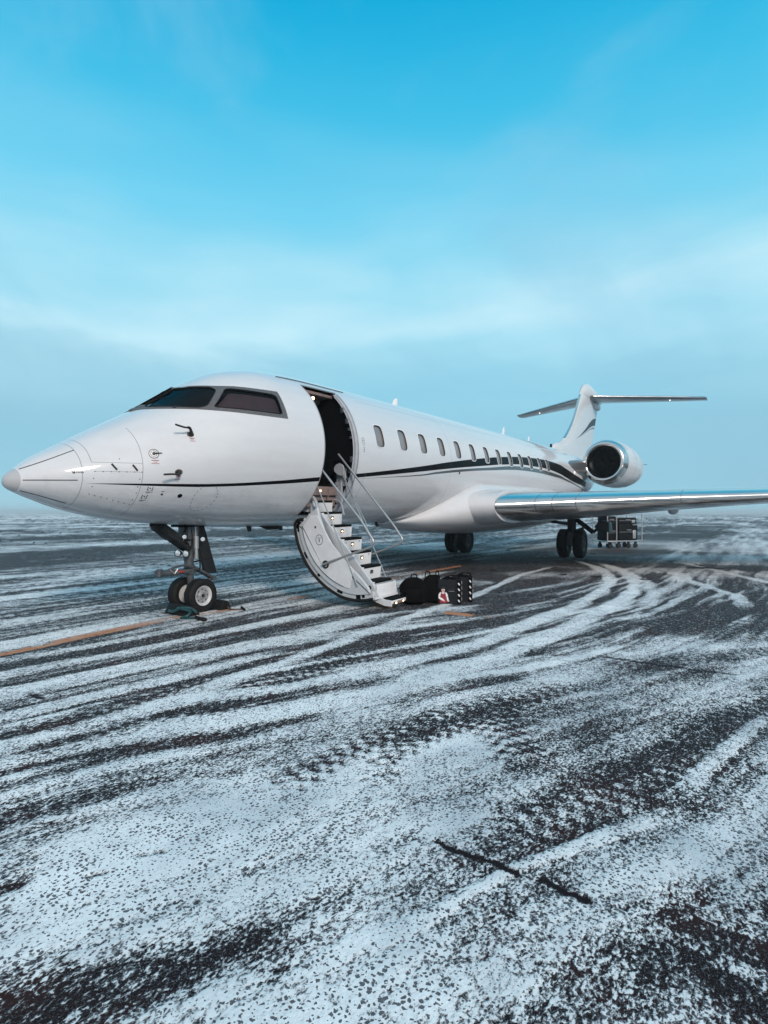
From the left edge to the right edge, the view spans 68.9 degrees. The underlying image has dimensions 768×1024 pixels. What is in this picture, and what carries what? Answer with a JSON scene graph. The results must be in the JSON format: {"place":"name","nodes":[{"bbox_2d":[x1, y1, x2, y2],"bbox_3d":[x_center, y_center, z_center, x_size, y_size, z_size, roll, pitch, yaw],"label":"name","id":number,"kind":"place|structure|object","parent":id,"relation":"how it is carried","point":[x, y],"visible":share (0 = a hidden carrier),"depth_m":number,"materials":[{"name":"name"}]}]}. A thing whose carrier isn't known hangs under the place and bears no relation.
{"place":"outdoors","nodes":[
{"label":"outdoors","id":0,"kind":"place"},
{"bbox_2d":[0,513,767,1023],"bbox_3d":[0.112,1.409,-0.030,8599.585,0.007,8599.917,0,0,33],"label":"ground","id":1,"kind":"structure","parent":0,"point":[528,785],"depth_m":2.93,"materials":[{"name":"white snow"}]},
{"bbox_2d":[165,603,206,621],"bbox_3d":[-2.669,1.358,7.617,0.976,0.149,0.364,0,0,33],"label":"wheel chock","id":2,"kind":"object","parent":1,"relation":"on","point":[183,611],"visible":1,"depth_m":7.64,"materials":[{"name":"teal rubber"}]},
{"bbox_2d":[210,599,245,610],"bbox_3d":[-2.389,1.360,8.226,0.795,0.140,0.219,0,0,33],"label":"wheel chock","id":3,"kind":"object","parent":1,"relation":"on","point":[221,604],"visible":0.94,"depth_m":8.16,"materials":[{"name":"black rubber"}]},
{"bbox_2d":[1,370,767,612],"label":"business jet","id":4,"kind":"object","parent":1,"relation":"on","point":[321,469],"visible":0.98,"depth_m":8.70,"materials":[{"name":"paint"}]},
{"bbox_2d":[125,387,170,412],"bbox_3d":[-3.350,-1.535,8.320,0.679,0.453,2.060,0,0,-9],"label":"cockpit window frame","id":5,"kind":"structure","parent":4,"relation":"in","point":[165,391],"depth_m":7.60,"materials":[{"name":"metal"}]},
{"bbox_2d":[130,386,287,418],"bbox_3d":[-2.338,-1.536,7.653,0.679,0.453,2.060,0,-1,76],"label":"cockpit window frame","id":6,"kind":"structure","parent":4,"relation":"in","point":[239,403],"depth_m":7.71,"materials":[{"name":"metal"}]},
{"bbox_2d":[373,424,384,447],"bbox_3d":[-0.104,-1.339,9.895,0.125,0.428,0.296,0,1,33],"label":"cabin window","id":7,"kind":"structure","parent":4,"relation":"in","point":[377,430],"depth_m":9.92,"materials":[{"name":"grey glass"}]},
{"bbox_2d":[396,429,407,451],"bbox_3d":[0.331,-1.351,10.555,0.125,0.428,0.296,0,1,33],"label":"cabin window","id":8,"kind":"structure","parent":4,"relation":"in","point":[402,443],"depth_m":10.58,"materials":[{"name":"grey glass"}]},
{"bbox_2d":[417,433,427,453],"bbox_3d":[0.754,-1.363,11.198,0.125,0.428,0.296,0,1,33],"label":"cabin window","id":9,"kind":"structure","parent":4,"relation":"in","point":[423,448],"depth_m":11.23,"materials":[{"name":"grey glass"}]},
{"bbox_2d":[436,437,445,456],"bbox_3d":[1.194,-1.376,11.866,0.125,0.428,0.296,0,1,33],"label":"cabin window","id":10,"kind":"structure","parent":4,"relation":"in","point":[441,450],"depth_m":11.89,"materials":[{"name":"grey glass"}]},
{"bbox_2d":[453,440,461,458],"bbox_3d":[1.623,-1.388,12.517,0.125,0.428,0.296,0,1,33],"label":"cabin window","id":11,"kind":"structure","parent":4,"relation":"in","point":[457,452],"depth_m":12.54,"materials":[{"name":"grey glass"}]},
{"bbox_2d":[468,443,475,461],"bbox_3d":[2.064,-1.401,13.185,0.125,0.428,0.296,0,1,33],"label":"cabin window","id":12,"kind":"structure","parent":4,"relation":"in","point":[473,457],"depth_m":13.22,"materials":[{"name":"grey glass"}]},
{"bbox_2d":[482,446,489,463],"bbox_3d":[2.515,-1.414,13.870,0.125,0.428,0.296,0,1,33],"label":"cabin window","id":13,"kind":"structure","parent":4,"relation":"in","point":[486,455],"depth_m":13.91,"materials":[{"name":"grey glass"}]},
{"bbox_2d":[495,449,501,464],"bbox_3d":[2.955,-1.426,14.538,0.125,0.428,0.296,0,1,33],"label":"cabin window","id":14,"kind":"structure","parent":4,"relation":"in","point":[496,451],"depth_m":14.57,"materials":[{"name":"grey glass"}]},
{"bbox_2d":[506,451,512,466],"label":"cabin window","id":15,"kind":"structure","parent":4,"relation":"in","point":[508,453],"depth_m":15.27,"materials":[{"name":"grey glass"}]},
{"bbox_2d":[517,453,523,467],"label":"cabin window","id":16,"kind":"structure","parent":4,"relation":"in","point":[521,462],"depth_m":15.95,"materials":[{"name":"grey glass"}]},
{"bbox_2d":[527,455,532,469],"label":"cabin window","id":17,"kind":"structure","parent":4,"relation":"in","point":[531,465],"depth_m":16.65,"materials":[{"name":"grey glass"}]},
{"bbox_2d":[537,457,541,470],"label":"cabin window","id":18,"kind":"structure","parent":4,"relation":"in","point":[540,466],"depth_m":17.39,"materials":[{"name":"grey glass"}]},
{"bbox_2d":[545,459,549,471],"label":"cabin window","id":19,"kind":"structure","parent":4,"relation":"in","point":[548,468],"depth_m":18.06,"materials":[{"name":"grey glass"}]},
{"bbox_2d":[399,574,427,604],"bbox_3d":[0.459,1.196,8.699,0.448,0.474,0.293,0,0,3],"label":"backpack","id":20,"kind":"object","parent":1,"relation":"on","point":[413,590],"visible":0.97,"depth_m":8.60,"materials":[{"name":"black fabric"}]},
{"bbox_2d":[423,570,441,602],"bbox_3d":[0.784,1.176,8.854,0.420,0.514,0.275,0,0,3],"label":"backpack","id":21,"kind":"object","parent":1,"relation":"on","point":[431,582],"visible":0.61,"depth_m":8.76,"materials":[{"name":"black fabric"}]},
{"bbox_2d":[438,575,460,604],"bbox_3d":[1.030,1.212,8.763,0.375,0.442,0.184,0,0,9],"label":"tote bag","id":22,"kind":"object","parent":1,"relation":"on","point":[450,588],"visible":0.99,"depth_m":8.69,"materials":[{"name":"black fabric"}]},
{"bbox_2d":[452,572,472,601],"bbox_3d":[1.257,1.205,8.999,0.345,0.457,0.172,0,0,9],"label":"tote bag","id":23,"kind":"object","parent":1,"relation":"on","point":[466,589],"visible":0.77,"depth_m":8.92,"materials":[{"name":"black fabric"}]},
{"bbox_2d":[592,513,641,547],"bbox_3d":[9.614,0.663,23.078,1.794,1.620,0.894,0,0,-20],"label":"luggage cart","id":24,"kind":"object","parent":1,"relation":"on","point":[618,544],"visible":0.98,"depth_m":22.85,"materials":[{"name":"grey metal"}]},
{"bbox_2d":[597,525,617,540],"bbox_3d":[9.122,0.843,22.819,0.500,0.620,0.713,0,0,-19],"label":"suitcase","id":25,"kind":"object","parent":24,"relation":"on","point":[601,535],"visible":0.62,"depth_m":22.57,"materials":[{"name":"metal"}]},
{"bbox_2d":[615,523,636,539],"bbox_3d":[9.859,0.814,23.137,0.980,0.680,0.773,0,0,-20],"label":"suitcase","id":26,"kind":"object","parent":24,"relation":"on","point":[627,531],"visible":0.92,"depth_m":22.80,"materials":[{"name":"metal"}]},
{"bbox_2d":[617,517,636,523],"bbox_3d":[9.838,0.349,23.109,0.950,0.240,0.713,0,0,-20],"label":"suitcase","id":27,"kind":"object","parent":26,"relation":"on","point":[620,520],"visible":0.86,"depth_m":22.82,"materials":[{"name":"metal"}]},
{"bbox_2d":[0,0,767,513],"label":"sky","id":28,"kind":"structure","parent":0,"point":[477,213],"materials":[{"name":"blue"}]},
{"bbox_2d":[598,516,615,524],"bbox_3d":[9.103,0.347,22.845,0.460,0.360,0.633,0,0,-19],"label":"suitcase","id":29,"kind":"object","parent":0,"point":[612,519],"visible":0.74,"depth_m":22.62,"materials":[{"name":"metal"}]}
]}

